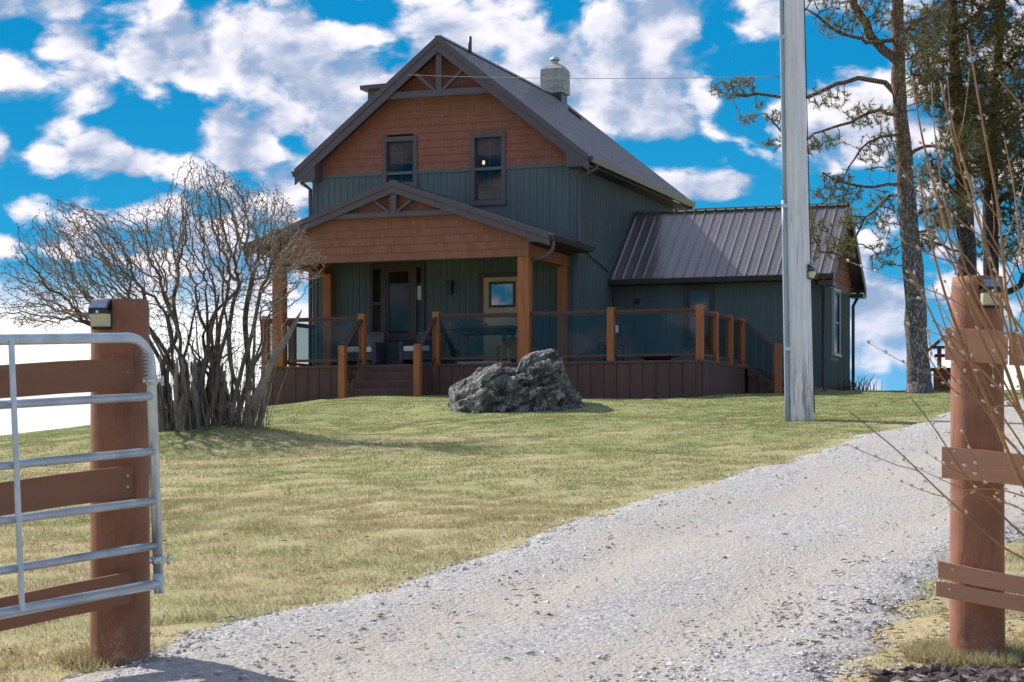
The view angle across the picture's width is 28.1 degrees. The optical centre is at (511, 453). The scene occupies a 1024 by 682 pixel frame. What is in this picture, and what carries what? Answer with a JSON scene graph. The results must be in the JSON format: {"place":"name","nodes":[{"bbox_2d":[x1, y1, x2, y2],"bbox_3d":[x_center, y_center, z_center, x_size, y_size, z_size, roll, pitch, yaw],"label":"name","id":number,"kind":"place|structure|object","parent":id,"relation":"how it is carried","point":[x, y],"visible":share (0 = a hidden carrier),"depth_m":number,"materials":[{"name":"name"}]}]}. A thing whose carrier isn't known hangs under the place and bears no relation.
{"place":"outdoors","nodes":[
{"label":"outdoors","id":0,"kind":"place"},
{"bbox_2d":[0,390,1023,681],"bbox_3d":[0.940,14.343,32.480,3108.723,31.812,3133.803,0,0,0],"label":"ground","id":1,"kind":"structure","parent":0,"point":[920,624],"depth_m":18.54,"materials":[{"name":"green plant"}]},
{"bbox_2d":[0,298,149,667],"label":"plank fence","id":2,"kind":"object","parent":1,"relation":"on","point":[120,627],"visible":0.77,"depth_m":9.58,"materials":[{"name":"wood"}]},
{"bbox_2d":[0,333,169,618],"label":"tube gate","id":3,"kind":"structure","parent":2,"relation":"attached to","point":[157,559],"depth_m":9.04,"materials":[{"name":"metal"}]},
{"bbox_2d":[88,299,111,329],"bbox_3d":[-1.921,-0.651,9.539,0.100,0.140,0.060,0,0,14],"label":"solar light","id":4,"kind":"object","parent":2,"relation":"attached to","point":[100,312],"visible":1,"depth_m":9.53,"materials":[{"name":"black plastic"}]},
{"bbox_2d":[0,154,328,430],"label":"bare lilac bush","id":5,"kind":"object","parent":1,"relation":"on","point":[198,403],"visible":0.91,"depth_m":24.38,"materials":[{"name":"brown plant"}]},
{"bbox_2d":[0,399,1023,680],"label":"fallen leaves","id":6,"kind":"object","parent":1,"relation":"on","point":[752,587],"visible":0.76,"depth_m":10.88,"materials":[{"name":"brown plant"}]},
{"bbox_2d":[447,349,584,413],"bbox_3d":[0.065,-1.094,32.001,2.204,1.124,1.785,0,0,0],"label":"boulder","id":7,"kind":"object","parent":1,"relation":"on","point":[535,381],"visible":0.98,"depth_m":31.34,"materials":[{"name":"stone"}]},
{"bbox_2d":[241,35,865,405],"bbox_3d":[1.542,-5.500,48.545,12.250,10.200,12.475,0,0,20],"label":"farmhouse","id":8,"kind":"object","parent":1,"relation":"on","point":[544,215],"visible":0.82,"depth_m":46.95,"materials":[{"name":"teal"}]},
{"bbox_2d":[342,331,387,364],"bbox_3d":[-3.329,-2.377,46.608,0.840,0.860,0.875,0,0,20],"label":"wicker armchair","id":9,"kind":"object","parent":8,"relation":"on","point":[377,348],"visible":0.71,"depth_m":46.40,"materials":[{"name":"grey wicker"}]},
{"bbox_2d":[369,262,424,340],"bbox_3d":[-2.661,-3.520,47.432,1.420,1.800,0.080,0,0,20],"label":"door","id":10,"kind":"structure","parent":8,"relation":"in","point":[396,290],"depth_m":47.45,"materials":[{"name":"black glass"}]},
{"bbox_2d":[381,135,418,186],"bbox_3d":[-2.584,-6.755,47.455,0.910,1.190,0.165,0,0,20],"label":"window","id":11,"kind":"structure","parent":8,"relation":"in","point":[409,139],"depth_m":47.48,"materials":[{"name":"grey wood"}]},
{"bbox_2d":[399,330,445,363],"bbox_3d":[-1.992,-2.377,46.130,0.840,0.860,0.875,0,0,20],"label":"wicker armchair","id":12,"kind":"object","parent":8,"relation":"on","point":[405,352],"visible":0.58,"depth_m":45.88,"materials":[{"name":"grey wicker"}]},
{"bbox_2d":[444,325,516,363],"bbox_3d":[-0.601,-2.377,45.358,1.620,0.860,0.900,0,0,20],"label":"patio table","id":13,"kind":"object","parent":8,"relation":"on","point":[504,331],"visible":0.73,"depth_m":45.11,"materials":[{"name":"paint"}]},
{"bbox_2d":[469,131,506,205],"bbox_3d":[-0.535,-6.500,46.724,0.890,1.660,0.165,0,0,20],"label":"window","id":14,"kind":"structure","parent":8,"relation":"in","point":[501,135],"depth_m":46.74,"materials":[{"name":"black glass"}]},
{"bbox_2d":[483,277,516,362],"bbox_3d":[-0.246,-2.990,46.565,0.880,2.060,0.090,0,0,20],"label":"door","id":15,"kind":"structure","parent":8,"relation":"in","point":[499,293],"depth_m":46.61,"materials":[{"name":"beige paint"}]},
{"bbox_2d":[497,335,516,362],"bbox_3d":[-0.050,-2.307,45.799,0.480,0.720,0.440,0,0,20],"label":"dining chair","id":16,"kind":"object","parent":8,"relation":"on","point":[508,344],"visible":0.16,"depth_m":45.69,"materials":[{"name":"grey wood"}]},
{"bbox_2d":[597,317,624,360],"bbox_3d":[2.152,-2.457,44.207,0.480,1.020,0.566,0,0,20],"label":"highback chair","id":17,"kind":"object","parent":8,"relation":"on","point":[618,331],"visible":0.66,"depth_m":44.31,"materials":[{"name":"paint"}]},
{"bbox_2d":[683,284,713,345],"bbox_3d":[4.371,-3.240,47.852,0.760,1.438,0.095,0,0,20],"label":"window","id":18,"kind":"structure","parent":8,"relation":"in","point":[698,287],"depth_m":47.88,"materials":[{"name":"grey wood"}]},
{"bbox_2d":[832,288,841,356],"bbox_3d":[7.670,-3.100,48.411,0.095,1.590,0.860,0,0,20],"label":"window","id":19,"kind":"structure","parent":8,"relation":"in","point":[834,290],"depth_m":48.37,"materials":[{"name":"white wood"}]},
{"bbox_2d":[779,0,814,421],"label":"utility pole","id":20,"kind":"object","parent":1,"relation":"on","point":[798,341],"visible":0.95,"depth_m":27.87,"materials":[{"name":"grey wood"}]},
{"bbox_2d":[419,75,779,78],"bbox_3d":[0.645,-6.920,37.439,0.010,3.532,19.847,0,0,-18],"label":"service wire","id":21,"kind":"object","parent":20,"relation":"attached to","point":[608,78],"visible":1,"depth_m":34.23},
{"bbox_2d":[808,264,816,279],"bbox_3d":[4.094,-2.481,27.895,0.087,0.203,0.145,0,0,28],"label":"solar light","id":22,"kind":"object","parent":20,"relation":"attached to","point":[812,270],"visible":1,"depth_m":27.85,"materials":[{"name":"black plastic"}]},
{"bbox_2d":[708,0,989,393],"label":"pine tree","id":23,"kind":"object","parent":1,"relation":"on","point":[918,381],"visible":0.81,"depth_m":43.82,"materials":[{"name":"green plant"}]},
{"bbox_2d":[840,373,877,390],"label":"dry weeds","id":24,"kind":"object","parent":1,"relation":"on","point":[845,387],"visible":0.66,"depth_m":48.72,"materials":[{"name":"grey plant"}]},
{"bbox_2d":[840,35,1023,559],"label":"pussy willow","id":25,"kind":"object","parent":1,"relation":"on","point":[1015,404],"visible":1,"depth_m":8.26,"materials":[{"name":"brown plant"}]},
{"bbox_2d":[928,336,950,390],"bbox_3d":[10.164,-2.152,47.000,1.261,1.500,1.080,0,0,12],"label":"wishing well","id":26,"kind":"object","parent":1,"relation":"on","point":[938,385],"visible":0.37,"depth_m":46.61,"materials":[{"name":"red wood"}]},
{"bbox_2d":[868,662,1023,681],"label":"mulch heap","id":27,"kind":"object","parent":1,"relation":"on","point":[968,672],"visible":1,"depth_m":9.30,"materials":[{"name":"brown wood"}]},
{"bbox_2d":[906,0,1023,275],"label":"pine tree","id":28,"kind":"object","parent":1,"relation":"on","point":[958,93],"visible":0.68,"depth_m":47.62,"materials":[{"name":"green plant"}]},
{"bbox_2d":[936,275,1023,658],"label":"plank fence","id":29,"kind":"object","parent":1,"relation":"on","point":[978,586],"visible":0.77,"depth_m":9.82,"materials":[{"name":"wood"}]},
{"bbox_2d":[979,279,1001,307],"bbox_3d":[2.286,-0.768,9.774,0.100,0.140,0.060,0,0,-6],"label":"solar light","id":30,"kind":"object","parent":29,"relation":"attached to","point":[985,299],"visible":0.7,"depth_m":9.77,"materials":[{"name":"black plastic"}]},
{"bbox_2d":[962,0,1023,294],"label":"pine tree","id":31,"kind":"object","parent":1,"relation":"on","point":[1000,65],"visible":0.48,"depth_m":49.81,"materials":[{"name":"green plant"}]},
{"bbox_2d":[0,0,1023,434],"label":"sky","id":32,"kind":"structure","parent":0,"point":[102,101],"materials":[{"name":"blue"}]},
{"bbox_2d":[3,399,1023,681],"bbox_3d":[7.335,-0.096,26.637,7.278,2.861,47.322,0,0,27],"label":"gravel driveway","id":33,"kind":"structure","parent":0,"point":[629,577],"depth_m":11.90,"materials":[{"name":"grey gravel"}]},
{"bbox_2d":[641,356,677,359],"bbox_3d":[3.134,-2.042,44.129,0.994,0.190,0.994,0,0,20],"label":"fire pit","id":34,"kind":"object","parent":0,"point":[657,357],"visible":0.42,"depth_m":43.87,"materials":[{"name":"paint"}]}
]}

